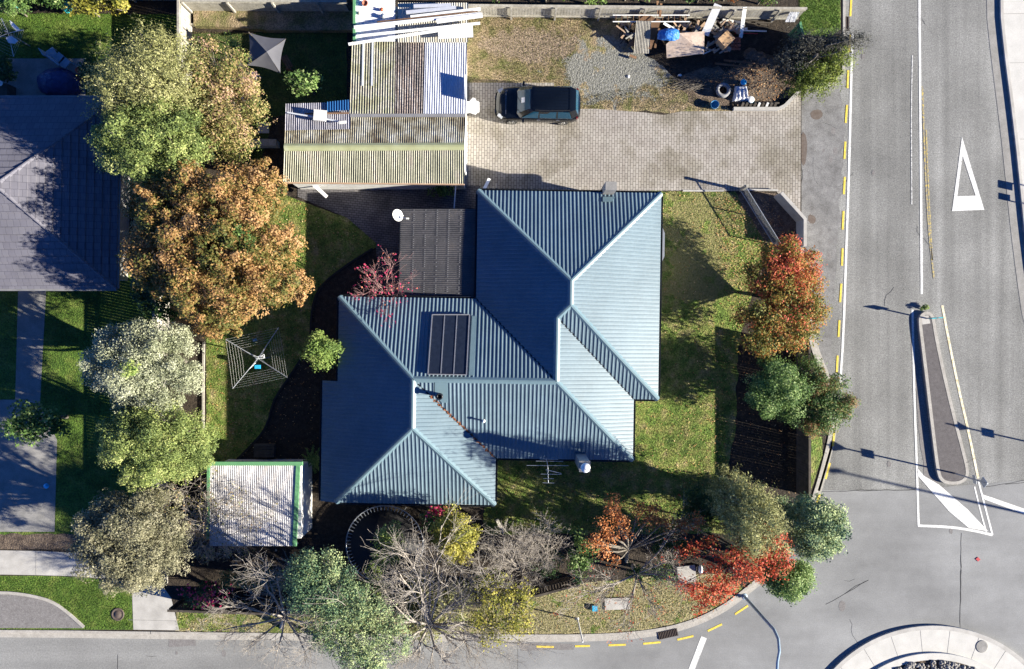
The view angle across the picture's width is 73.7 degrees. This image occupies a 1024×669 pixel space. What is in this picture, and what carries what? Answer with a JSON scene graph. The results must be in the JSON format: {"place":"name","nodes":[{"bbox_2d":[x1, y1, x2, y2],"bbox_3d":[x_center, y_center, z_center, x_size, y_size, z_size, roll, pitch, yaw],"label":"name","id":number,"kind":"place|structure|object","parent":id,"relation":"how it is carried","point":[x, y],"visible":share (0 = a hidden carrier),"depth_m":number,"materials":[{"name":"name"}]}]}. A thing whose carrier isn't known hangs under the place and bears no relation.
{"place":"outdoors","nodes":[
{"label":"outdoors","id":0,"kind":"place"},
{"bbox_2d":[0,400,56,531],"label":"neighbour driveway","id":1,"kind":"structure","parent":0,"point":[27,498],"depth_m":37.88,"materials":[{"name":"concrete"}]},
{"bbox_2d":[15,291,45,403],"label":"path","id":2,"kind":"structure","parent":0,"point":[30,324],"depth_m":37.89,"materials":[{"name":"concrete"}]},
{"bbox_2d":[1,58,85,94],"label":"patio","id":3,"kind":"structure","parent":0,"point":[29,70],"depth_m":37.89,"materials":[{"name":"concrete"}]},
{"bbox_2d":[37,67,82,94],"bbox_3d":[-24.939,-13.857,37.465,2.430,0.869,1.788,0,90,0],"label":"covered table","id":4,"kind":"object","parent":3,"relation":"on","point":[57,81],"visible":0.88,"depth_m":37.28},
{"bbox_2d":[0,95,129,290],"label":"neighbour house","id":5,"kind":"structure","parent":0,"point":[64,224],"depth_m":34.90,"materials":[{"name":"tile"}]},
{"bbox_2d":[0,272,164,537],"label":"lawn","id":6,"kind":"structure","parent":0,"point":[54,371],"depth_m":37.89,"materials":[{"name":"plant"}]},
{"bbox_2d":[0,399,70,446],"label":"tree","id":7,"kind":"object","parent":6,"relation":"on","point":[31,428],"visible":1,"depth_m":34.95,"materials":[{"name":"green plant"}]},
{"bbox_2d":[0,13,176,103],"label":"lawn","id":8,"kind":"structure","parent":0,"point":[87,28],"depth_m":37.89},
{"bbox_2d":[0,637,517,668],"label":"side street surface","id":9,"kind":"object","parent":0,"point":[58,653],"visible":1,"depth_m":38.00,"materials":[{"name":"asphalt"}]},
{"bbox_2d":[0,304,837,641],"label":"gutter channel","id":10,"kind":"object","parent":9,"relation":"on","point":[292,638],"visible":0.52,"depth_m":37.99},
{"bbox_2d":[192,32,346,160],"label":"lawn","id":11,"kind":"structure","parent":0,"point":[324,55],"depth_m":37.89,"materials":[{"name":"green plant"}]},
{"bbox_2d":[76,13,218,127],"bbox_3d":[-17.898,-12.316,34.391,7.136,7.142,5.928,0,90,0],"label":"feathery tree","id":12,"kind":"object","parent":11,"relation":"on","point":[145,62],"visible":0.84,"depth_m":32.40,"materials":[{"name":"green plant"}]},
{"bbox_2d":[177,45,277,168],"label":"mixed autumn tree","id":13,"kind":"object","parent":11,"relation":"on","point":[224,118],"visible":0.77,"depth_m":33.49,"materials":[{"name":"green plant"}]},
{"bbox_2d":[247,32,285,72],"bbox_3d":[-12.951,-14.742,36.600,1.990,2.600,1.839,10,90,0],"label":"garden umbrella","id":14,"kind":"object","parent":11,"relation":"on","point":[265,52],"visible":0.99,"depth_m":35.68,"materials":[{"name":"grey fabric"}]},
{"bbox_2d":[283,66,322,98],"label":"shrub","id":15,"kind":"object","parent":11,"relation":"on","point":[302,81],"visible":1,"depth_m":35.96,"materials":[{"name":"green plant"}]},
{"bbox_2d":[206,193,375,460],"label":"lawn","id":16,"kind":"structure","parent":0,"point":[316,264],"depth_m":37.89,"materials":[{"name":"green plant"}]},
{"bbox_2d":[114,156,315,341],"bbox_3d":[-14.635,-4.185,34.339,9.469,7.260,9.240,0,90,0],"label":"autumn tree","id":17,"kind":"object","parent":16,"relation":"on","point":[196,218],"visible":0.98,"depth_m":32.32,"materials":[{"name":"orange plant"}]},
{"bbox_2d":[236,248,372,458],"bbox_3d":[-12.012,1.066,37.860,1.474,0.120,14.466,31,90,0],"label":"edging","id":18,"kind":"object","parent":16,"relation":"on","point":[310,333],"visible":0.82,"depth_m":37.80,"materials":[{"name":"rubber"}]},
{"bbox_2d":[298,185,480,294],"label":"brick path","id":19,"kind":"structure","parent":0,"point":[369,212],"depth_m":37.88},
{"bbox_2d":[0,0,841,633],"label":"land","id":20,"kind":"structure","parent":0,"point":[332,520],"depth_m":37.90,"materials":[{"name":"soil"}]},
{"bbox_2d":[0,594,81,627],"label":"parking bay","id":21,"kind":"object","parent":20,"relation":"on","point":[17,611],"visible":1,"depth_m":37.89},
{"bbox_2d":[0,533,82,549],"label":"garden bed","id":22,"kind":"object","parent":20,"relation":"on","point":[48,541],"visible":0.79,"depth_m":37.89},
{"bbox_2d":[0,576,132,629],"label":"verge","id":23,"kind":"structure","parent":20,"relation":"on","point":[80,614],"depth_m":37.89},
{"bbox_2d":[62,0,102,18],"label":"shrub","id":24,"kind":"object","parent":20,"relation":"on","point":[81,6],"visible":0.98,"depth_m":36.50,"materials":[{"name":"yellow plant"}]},
{"bbox_2d":[0,550,178,629],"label":"footpath","id":25,"kind":"structure","parent":20,"relation":"on","point":[149,606],"depth_m":37.88,"materials":[{"name":"concrete"}]},
{"bbox_2d":[63,483,194,598],"bbox_3d":[-18.668,10.193,34.591,5.852,6.755,5.695,0,90,0],"label":"khaki tree","id":26,"kind":"object","parent":20,"relation":"on","point":[137,554],"visible":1,"depth_m":32.56,"materials":[{"name":"green plant"}]},
{"bbox_2d":[77,317,206,415],"bbox_3d":[-18.435,1.563,34.756,6.471,6.404,4.970,0,90,0],"label":"silver tree","id":27,"kind":"object","parent":20,"relation":"on","point":[156,368],"visible":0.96,"depth_m":33.07,"materials":[{"name":"green plant"}]},
{"bbox_2d":[84,92,219,194],"bbox_3d":[-17.548,-9.280,34.526,6.224,6.880,5.065,-13,90,0],"label":"broadleaf tree","id":28,"kind":"object","parent":20,"relation":"on","point":[146,152],"visible":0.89,"depth_m":32.39,"materials":[{"name":"green plant"}]},
{"bbox_2d":[129,270,179,327],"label":"evergreen tree","id":29,"kind":"object","parent":20,"relation":"on","point":[159,305],"visible":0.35,"depth_m":34.74,"materials":[{"name":"green plant"}]},
{"bbox_2d":[94,398,219,492],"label":"broadleaf tree","id":30,"kind":"object","parent":20,"relation":"on","point":[148,440],"visible":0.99,"depth_m":33.09,"materials":[{"name":"green plant"}]},
{"bbox_2d":[177,0,192,86],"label":"fence","id":31,"kind":"object","parent":20,"relation":"on","point":[184,17],"visible":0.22,"depth_m":37.01,"materials":[{"name":"grey wood"}]},
{"bbox_2d":[177,577,234,609],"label":"flowering bush","id":32,"kind":"object","parent":20,"relation":"on","point":[206,594],"visible":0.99,"depth_m":36.19,"materials":[{"name":"purple plant"}]},
{"bbox_2d":[160,469,277,569],"bbox_3d":[-15.524,9.437,35.602,6.285,4.697,5.131,30,90,0],"label":"bare shrub","id":33,"kind":"object","parent":20,"relation":"on","point":[212,557],"visible":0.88,"depth_m":35.08,"materials":[{"name":"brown plant"}]},
{"bbox_2d":[216,560,295,595],"bbox_3d":[-13.347,12.900,36.760,4.973,2.398,1.938,0,90,0],"label":"shrub","id":34,"kind":"object","parent":20,"relation":"on","point":[226,578],"visible":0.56,"depth_m":36.12,"materials":[{"name":"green plant"}]},
{"bbox_2d":[206,459,311,545],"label":"garden shed","id":35,"kind":"structure","parent":20,"relation":"on","point":[285,485],"depth_m":35.82,"materials":[{"name":"metal"}]},
{"bbox_2d":[186,551,334,668],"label":"bare tree","id":36,"kind":"object","parent":20,"relation":"on","point":[283,618],"visible":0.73,"depth_m":33.63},
{"bbox_2d":[179,0,348,15],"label":"fence","id":37,"kind":"object","parent":20,"relation":"on","point":[192,6],"visible":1,"depth_m":36.90,"materials":[{"name":"grey wood"}]},
{"bbox_2d":[194,11,352,32],"bbox_3d":[-13.136,-17.259,37.750,8.723,0.400,1.056,0,90,0],"label":"garden bed","id":38,"kind":"object","parent":20,"relation":"on","point":[301,21],"visible":0.89,"depth_m":37.55,"materials":[{"name":"brown soil"}]},
{"bbox_2d":[300,330,345,373],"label":"shrub","id":39,"kind":"object","parent":20,"relation":"on","point":[322,349],"visible":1,"depth_m":34.75,"materials":[{"name":"green plant"}]},
{"bbox_2d":[279,544,415,668],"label":"evergreen tree","id":40,"kind":"object","parent":20,"relation":"on","point":[327,610],"visible":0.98,"depth_m":32.34,"materials":[{"name":"green plant"}]},
{"bbox_2d":[283,0,467,188],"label":"garage","id":41,"kind":"structure","parent":20,"relation":"on","point":[405,125],"depth_m":35.40,"materials":[{"name":"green metal"}]},
{"bbox_2d":[354,12,480,28],"bbox_3d":[-4.843,-16.071,35.000,6.517,0.090,0.150,-6,90,0],"label":"gutter length","id":42,"kind":"object","parent":41,"relation":"on","point":[395,23],"visible":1,"depth_m":34.95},
{"bbox_2d":[356,22,479,37],"bbox_3d":[-4.799,-15.619,35.020,6.359,0.080,0.110,-6,90,0],"label":"gutter length","id":43,"kind":"object","parent":41,"relation":"on","point":[416,29],"visible":1,"depth_m":34.98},
{"bbox_2d":[438,25,472,38],"bbox_3d":[-2.894,-15.537,35.050,1.789,0.030,0.700,-3,90,0],"label":"loose sheet","id":44,"kind":"object","parent":43,"relation":"on","point":[457,32],"visible":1,"depth_m":35.05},
{"bbox_2d":[347,246,419,325],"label":"bare tree","id":45,"kind":"object","parent":20,"relation":"on","point":[386,291],"visible":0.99,"depth_m":35.07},
{"bbox_2d":[361,519,407,597],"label":"broadleaf tree","id":46,"kind":"object","parent":20,"relation":"on","point":[388,536],"visible":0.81,"depth_m":34.74,"materials":[{"name":"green plant"}]},
{"bbox_2d":[346,505,423,582],"bbox_3d":[-6.928,11.395,37.512,4.240,0.776,4.240,0,90,0],"label":"trampoline","id":47,"kind":"object","parent":20,"relation":"on","point":[367,526],"visible":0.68,"depth_m":37.15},
{"bbox_2d":[0,0,839,627],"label":"lush grass tufts","id":48,"kind":"object","parent":20,"relation":"on","point":[130,302],"visible":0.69,"depth_m":37.88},
{"bbox_2d":[379,569,474,645],"bbox_3d":[-4.592,14.439,36.506,5.267,2.899,4.365,0,90,0],"label":"bush","id":49,"kind":"object","parent":20,"relation":"on","point":[409,607],"visible":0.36,"depth_m":35.79,"materials":[{"name":"brown plant"}]},
{"bbox_2d":[398,208,475,296],"bbox_3d":[-3.919,-4.275,36.762,4.123,2.276,4.682,0,90,0],"label":"lean to","id":50,"kind":"object","parent":20,"relation":"on","point":[437,245],"visible":0.99,"depth_m":35.76,"materials":[{"name":"metal"}]},
{"bbox_2d":[429,502,482,565],"bbox_3d":[-2.912,10.288,35.299,2.978,5.317,2.814,42,90,0],"label":"yellow shrub","id":51,"kind":"object","parent":20,"relation":"on","point":[455,546],"visible":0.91,"depth_m":33.84,"materials":[{"name":"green plant"}]},
{"bbox_2d":[350,483,563,668],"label":"bare tree","id":52,"kind":"object","parent":20,"relation":"on","point":[427,614],"visible":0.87,"depth_m":33.52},
{"bbox_2d":[176,573,741,633],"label":"verge","id":53,"kind":"structure","parent":20,"relation":"on","point":[651,623],"depth_m":37.89,"materials":[{"name":"green plant"}]},
{"bbox_2d":[167,598,319,616],"bbox_3d":[-13.843,14.869,37.188,9.109,1.452,0.170,2,90,0],"label":"fence","id":54,"kind":"object","parent":53,"relation":"on","point":[177,606],"visible":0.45,"depth_m":36.96,"materials":[{"name":"brown wood"}]},
{"bbox_2d":[176,192,763,632],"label":"grass tufts","id":55,"kind":"object","parent":20,"relation":"on","point":[548,462],"visible":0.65,"depth_m":37.88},
{"bbox_2d":[180,56,796,632],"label":"fallen leaves","id":56,"kind":"object","parent":20,"relation":"on","point":[664,348],"visible":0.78,"depth_m":37.86,"materials":[{"name":"brown plant"}]},
{"bbox_2d":[319,181,664,506],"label":"house","id":57,"kind":"structure","parent":20,"relation":"on","point":[543,343],"depth_m":34.83,"materials":[{"name":"blue metal"}]},
{"bbox_2d":[462,567,537,652],"bbox_3d":[-0.553,13.382,35.082,3.810,5.741,4.058,0,90,0],"label":"yellow shrub","id":58,"kind":"object","parent":20,"relation":"on","point":[503,603],"visible":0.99,"depth_m":32.99,"materials":[{"name":"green plant"}]},
{"bbox_2d":[467,519,553,596],"bbox_3d":[-0.209,11.427,35.282,4.908,5.336,4.454,-18,90,0],"label":"bare bush","id":59,"kind":"object","parent":20,"relation":"on","point":[519,566],"visible":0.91,"depth_m":35.10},
{"bbox_2d":[526,507,580,575],"bbox_3d":[1.841,10.655,35.919,2.808,4.061,3.879,-38,90,0],"label":"bare bush","id":60,"kind":"object","parent":20,"relation":"on","point":[549,542],"visible":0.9,"depth_m":35.68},
{"bbox_2d":[566,525,600,584],"bbox_3d":[3.742,11.712,36.707,1.814,2.495,3.191,0,90,0],"label":"shrub","id":61,"kind":"object","parent":20,"relation":"on","point":[576,564],"visible":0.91,"depth_m":35.99,"materials":[{"name":"green plant"}]},
{"bbox_2d":[551,494,708,644],"bbox_3d":[6.671,12.443,35.691,9.826,4.518,5.146,-33,90,0],"label":"bare tree","id":62,"kind":"object","parent":20,"relation":"on","point":[656,573],"visible":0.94,"depth_m":35.23,"materials":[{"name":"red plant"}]},
{"bbox_2d":[579,493,704,568],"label":"tree","id":63,"kind":"object","parent":20,"relation":"on","point":[627,544],"visible":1,"depth_m":33.86,"materials":[{"name":"orange plant"}]},
{"bbox_2d":[651,528,691,565],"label":"shrub","id":64,"kind":"object","parent":20,"relation":"on","point":[656,547],"visible":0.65,"depth_m":36.10,"materials":[{"name":"green plant"}]},
{"bbox_2d":[673,512,794,618],"bbox_3d":[10.867,11.476,34.904,6.321,6.221,4.183,-39,90,0],"label":"red tree","id":65,"kind":"object","parent":20,"relation":"on","point":[731,562],"visible":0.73,"depth_m":34.61,"materials":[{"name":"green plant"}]},
{"bbox_2d":[743,48,785,69],"bbox_3d":[14.163,-15.158,37.802,2.870,0.296,0.816,24,90,0],"label":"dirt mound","id":66,"kind":"object","parent":20,"relation":"on","point":[753,54],"visible":0.66,"depth_m":37.73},
{"bbox_2d":[738,191,795,291],"bbox_3d":[14.243,-5.003,37.888,3.423,0.001,5.880,0,90,0],"label":"garden bed","id":67,"kind":"object","parent":20,"relation":"on","point":[788,222],"visible":0.41,"depth_m":37.89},
{"bbox_2d":[726,231,832,361],"bbox_3d":[13.968,-1.982,36.031,5.297,3.858,6.835,0,90,0],"label":"autumn tree","id":68,"kind":"object","parent":20,"relation":"on","point":[782,301],"visible":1,"depth_m":35.13,"materials":[{"name":"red plant"}]},
{"bbox_2d":[742,354,820,428],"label":"broadleaf tree","id":69,"kind":"object","parent":20,"relation":"on","point":[777,389],"visible":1,"depth_m":34.53,"materials":[{"name":"green plant"}]},
{"bbox_2d":[746,543,816,606],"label":"broadleaf tree","id":70,"kind":"object","parent":20,"relation":"on","point":[796,586],"visible":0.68,"depth_m":34.08,"materials":[{"name":"green plant"}]},
{"bbox_2d":[774,192,806,248],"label":"garden wall","id":71,"kind":"structure","parent":20,"relation":"on","point":[786,203],"depth_m":37.15,"materials":[{"name":"concrete"}]},
{"bbox_2d":[796,345,810,496],"bbox_3d":[15.821,4.672,37.079,0.170,1.674,8.241,0,90,0],"label":"fence","id":72,"kind":"object","parent":20,"relation":"on","point":[803,461],"visible":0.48,"depth_m":36.97,"materials":[{"name":"brown wood"}]},
{"bbox_2d":[800,436,821,488],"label":"verge","id":73,"kind":"structure","parent":20,"relation":"on","point":[816,450],"depth_m":37.89,"materials":[{"name":"green plant"}]},
{"bbox_2d":[773,491,852,565],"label":"broadleaf tree","id":74,"kind":"object","parent":20,"relation":"on","point":[819,528],"visible":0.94,"depth_m":32.91,"materials":[{"name":"green plant"}]},
{"bbox_2d":[762,21,874,106],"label":"conifer","id":75,"kind":"object","parent":20,"relation":"on","point":[806,54],"visible":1,"depth_m":35.77,"materials":[{"name":"green plant"}]},
{"bbox_2d":[800,0,840,36],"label":"verge","id":76,"kind":"structure","parent":20,"relation":"on","point":[815,18],"depth_m":37.89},
{"bbox_2d":[783,353,860,440],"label":"broadleaf tree","id":77,"kind":"object","parent":20,"relation":"on","point":[828,408],"visible":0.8,"depth_m":34.87,"materials":[{"name":"green plant"}]},
{"bbox_2d":[467,12,730,112],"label":"yard ground","id":78,"kind":"structure","parent":0,"point":[600,62],"depth_m":37.89,"materials":[{"name":"plant"}]},
{"bbox_2d":[192,17,719,109],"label":"dry grass tufts","id":79,"kind":"object","parent":78,"relation":"on","point":[544,32],"visible":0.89,"depth_m":37.88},
{"bbox_2d":[483,191,765,534],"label":"lawn","id":80,"kind":"structure","parent":0,"point":[546,499],"depth_m":37.89,"materials":[{"name":"plant"}]},
{"bbox_2d":[675,481,725,534],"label":"evergreen tree","id":81,"kind":"object","parent":80,"relation":"on","point":[698,500],"visible":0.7,"depth_m":35.59,"materials":[{"name":"green plant"}]},
{"bbox_2d":[702,461,795,567],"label":"feathery tree","id":82,"kind":"object","parent":80,"relation":"on","point":[740,505],"visible":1,"depth_m":31.95,"materials":[{"name":"green plant"}]},
{"bbox_2d":[465,83,800,210],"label":"driveway","id":83,"kind":"structure","parent":0,"point":[592,149],"depth_m":37.88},
{"bbox_2d":[495,81,580,124],"bbox_3d":[1.392,-12.513,37.038,4.640,1.689,2.200,1,90,0],"label":"parked car","id":84,"kind":"object","parent":83,"relation":"on","point":[559,105],"visible":1,"depth_m":36.56,"materials":[{"name":"black metal"}]},
{"bbox_2d":[622,18,798,74],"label":"dirt","id":85,"kind":"structure","parent":0,"point":[768,41],"depth_m":37.89,"materials":[{"name":"soil"}]},
{"bbox_2d":[468,4,806,22],"bbox_3d":[6.620,-17.470,37.213,18.311,1.401,0.210,1,90,0],"label":"fence","id":86,"kind":"object","parent":85,"relation":"on","point":[771,14],"visible":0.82,"depth_m":37.05,"materials":[{"name":"grey wood"}]},
{"bbox_2d":[619,17,770,43],"bbox_3d":[10.122,-16.728,37.678,8.479,0.371,1.572,0,90,0],"label":"scrap wood","id":87,"kind":"object","parent":85,"relation":"on","point":[747,23],"visible":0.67,"depth_m":37.72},
{"bbox_2d":[616,17,740,51],"bbox_3d":[9.179,-16.413,37.375,7.014,0.365,1.979,0,90,0],"label":"scrap board","id":88,"kind":"object","parent":87,"relation":"on","point":[684,25],"visible":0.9,"depth_m":37.33,"materials":[{"name":"beige wood"}]},
{"bbox_2d":[622,19,744,53],"bbox_3d":[9.337,-16.344,37.378,6.722,0.348,1.950,0,90,0],"label":"scrap board","id":89,"kind":"object","parent":87,"relation":"on","point":[736,25],"visible":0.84,"depth_m":37.28,"materials":[{"name":"brown wood"}]},
{"bbox_2d":[634,21,650,53],"bbox_3d":[7.136,-16.198,37.250,0.863,0.835,1.461,0,90,0],"label":"corrugated sheet","id":90,"kind":"object","parent":89,"relation":"on","point":[642,35],"visible":1,"depth_m":37.24,"materials":[{"name":"white metal"}]},
{"bbox_2d":[666,31,704,57],"bbox_3d":[9.431,-15.785,37.240,2.029,0.580,1.105,-3,90,0],"label":"plywood sheet","id":91,"kind":"object","parent":89,"relation":"on","point":[688,43],"visible":1,"depth_m":37.17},
{"bbox_2d":[680,53,795,107],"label":"dirt","id":92,"kind":"structure","parent":0,"point":[705,94],"depth_m":37.89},
{"bbox_2d":[518,480,1023,668],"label":"road junction surface","id":93,"kind":"object","parent":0,"point":[902,563],"visible":0.5,"depth_m":38.00,"materials":[{"name":"asphalt"}]},
{"bbox_2d":[832,625,1023,668],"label":"kerb","id":94,"kind":"structure","parent":93,"relation":"on","point":[848,657],"depth_m":37.87,"materials":[{"name":"concrete"}]},
{"bbox_2d":[840,630,1023,668],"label":"roundabout apron","id":95,"kind":"object","parent":93,"relation":"on","point":[881,652],"visible":1,"depth_m":37.88,"materials":[{"name":"concrete"}]},
{"bbox_2d":[893,660,970,668],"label":"roundabout","id":96,"kind":"object","parent":93,"relation":"on","point":[926,662],"visible":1,"depth_m":37.83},
{"bbox_2d":[895,660,975,668],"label":"stones","id":97,"kind":"object","parent":96,"relation":"on","point":[943,663],"visible":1,"depth_m":37.71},
{"bbox_2d":[876,652,990,668],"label":"kerb","id":98,"kind":"structure","parent":93,"relation":"on","point":[895,663],"depth_m":37.78,"materials":[{"name":"concrete"}]},
{"bbox_2d":[917,468,986,530],"bbox_3d":[24.324,9.358,37.983,5.272,0.001,0.756,41,90,0],"label":"white chevron bar","id":99,"kind":"object","parent":93,"relation":"on","point":[958,510],"visible":1,"depth_m":37.98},
{"bbox_2d":[801,85,845,372],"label":"sidewalk","id":100,"kind":"structure","parent":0,"point":[821,193],"depth_m":37.99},
{"bbox_2d":[801,0,1023,489],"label":"road","id":101,"kind":"structure","parent":0,"point":[972,287],"depth_m":38.00,"materials":[{"name":"asphalt"}]},
{"bbox_2d":[0,338,830,636],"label":"kerb","id":102,"kind":"structure","parent":101,"relation":"on","point":[440,635],"depth_m":37.87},
{"bbox_2d":[537,0,851,647],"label":"yellow dashes","id":103,"kind":"object","parent":101,"relation":"on","point":[746,606],"visible":0.91,"depth_m":37.99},
{"bbox_2d":[839,35,853,382],"bbox_3d":[18.623,-6.894,37.989,0.220,0.002,19.670,2,90,0],"label":"white edge line","id":104,"kind":"object","parent":101,"relation":"on","point":[847,219],"visible":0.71,"depth_m":37.99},
{"bbox_2d":[911,310,919,523],"bbox_3d":[22.417,4.638,37.989,0.148,0.002,12.040,-2,90,0],"label":"white island line","id":105,"kind":"object","parent":101,"relation":"on","point":[915,426],"visible":1,"depth_m":37.99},
{"bbox_2d":[918,0,922,293],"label":"white centre line","id":106,"kind":"object","parent":101,"relation":"on","point":[920,144],"visible":1,"depth_m":37.99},
{"bbox_2d":[910,317,939,484],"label":"traffic dirt","id":107,"kind":"structure","parent":101,"relation":"on","point":[923,441],"depth_m":37.99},
{"bbox_2d":[917,312,968,484],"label":"kerb","id":108,"kind":"structure","parent":101,"relation":"on","point":[928,397],"depth_m":37.83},
{"bbox_2d":[922,315,965,481],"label":"traffic island","id":109,"kind":"structure","parent":101,"relation":"on","point":[950,458],"depth_m":37.84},
{"bbox_2d":[941,305,978,478],"bbox_3d":[24.891,3.194,37.989,0.178,0.002,9.828,-12,90,0],"label":"cream island line","id":110,"kind":"object","parent":101,"relation":"on","point":[959,391],"visible":1,"depth_m":37.99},
{"bbox_2d":[952,138,983,210],"bbox_3d":[25.355,-8.929,37.988,1.793,0.001,4.137,0,90,0],"label":"give way triangle","id":111,"kind":"object","parent":101,"relation":"on","point":[963,203],"visible":1,"depth_m":37.99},
{"bbox_2d":[987,0,1023,319],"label":"gutter channel","id":112,"kind":"object","parent":101,"relation":"on","point":[1005,124],"visible":1,"depth_m":37.99,"materials":[{"name":"concrete"}]},
{"bbox_2d":[999,0,1023,231],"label":"kerb","id":113,"kind":"structure","parent":101,"relation":"on","point":[1009,86],"depth_m":37.88,"materials":[{"name":"concrete"}]},
{"bbox_2d":[1004,0,1023,189],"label":"footpath","id":114,"kind":"structure","parent":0,"point":[1014,28],"depth_m":37.90,"materials":[{"name":"concrete"}]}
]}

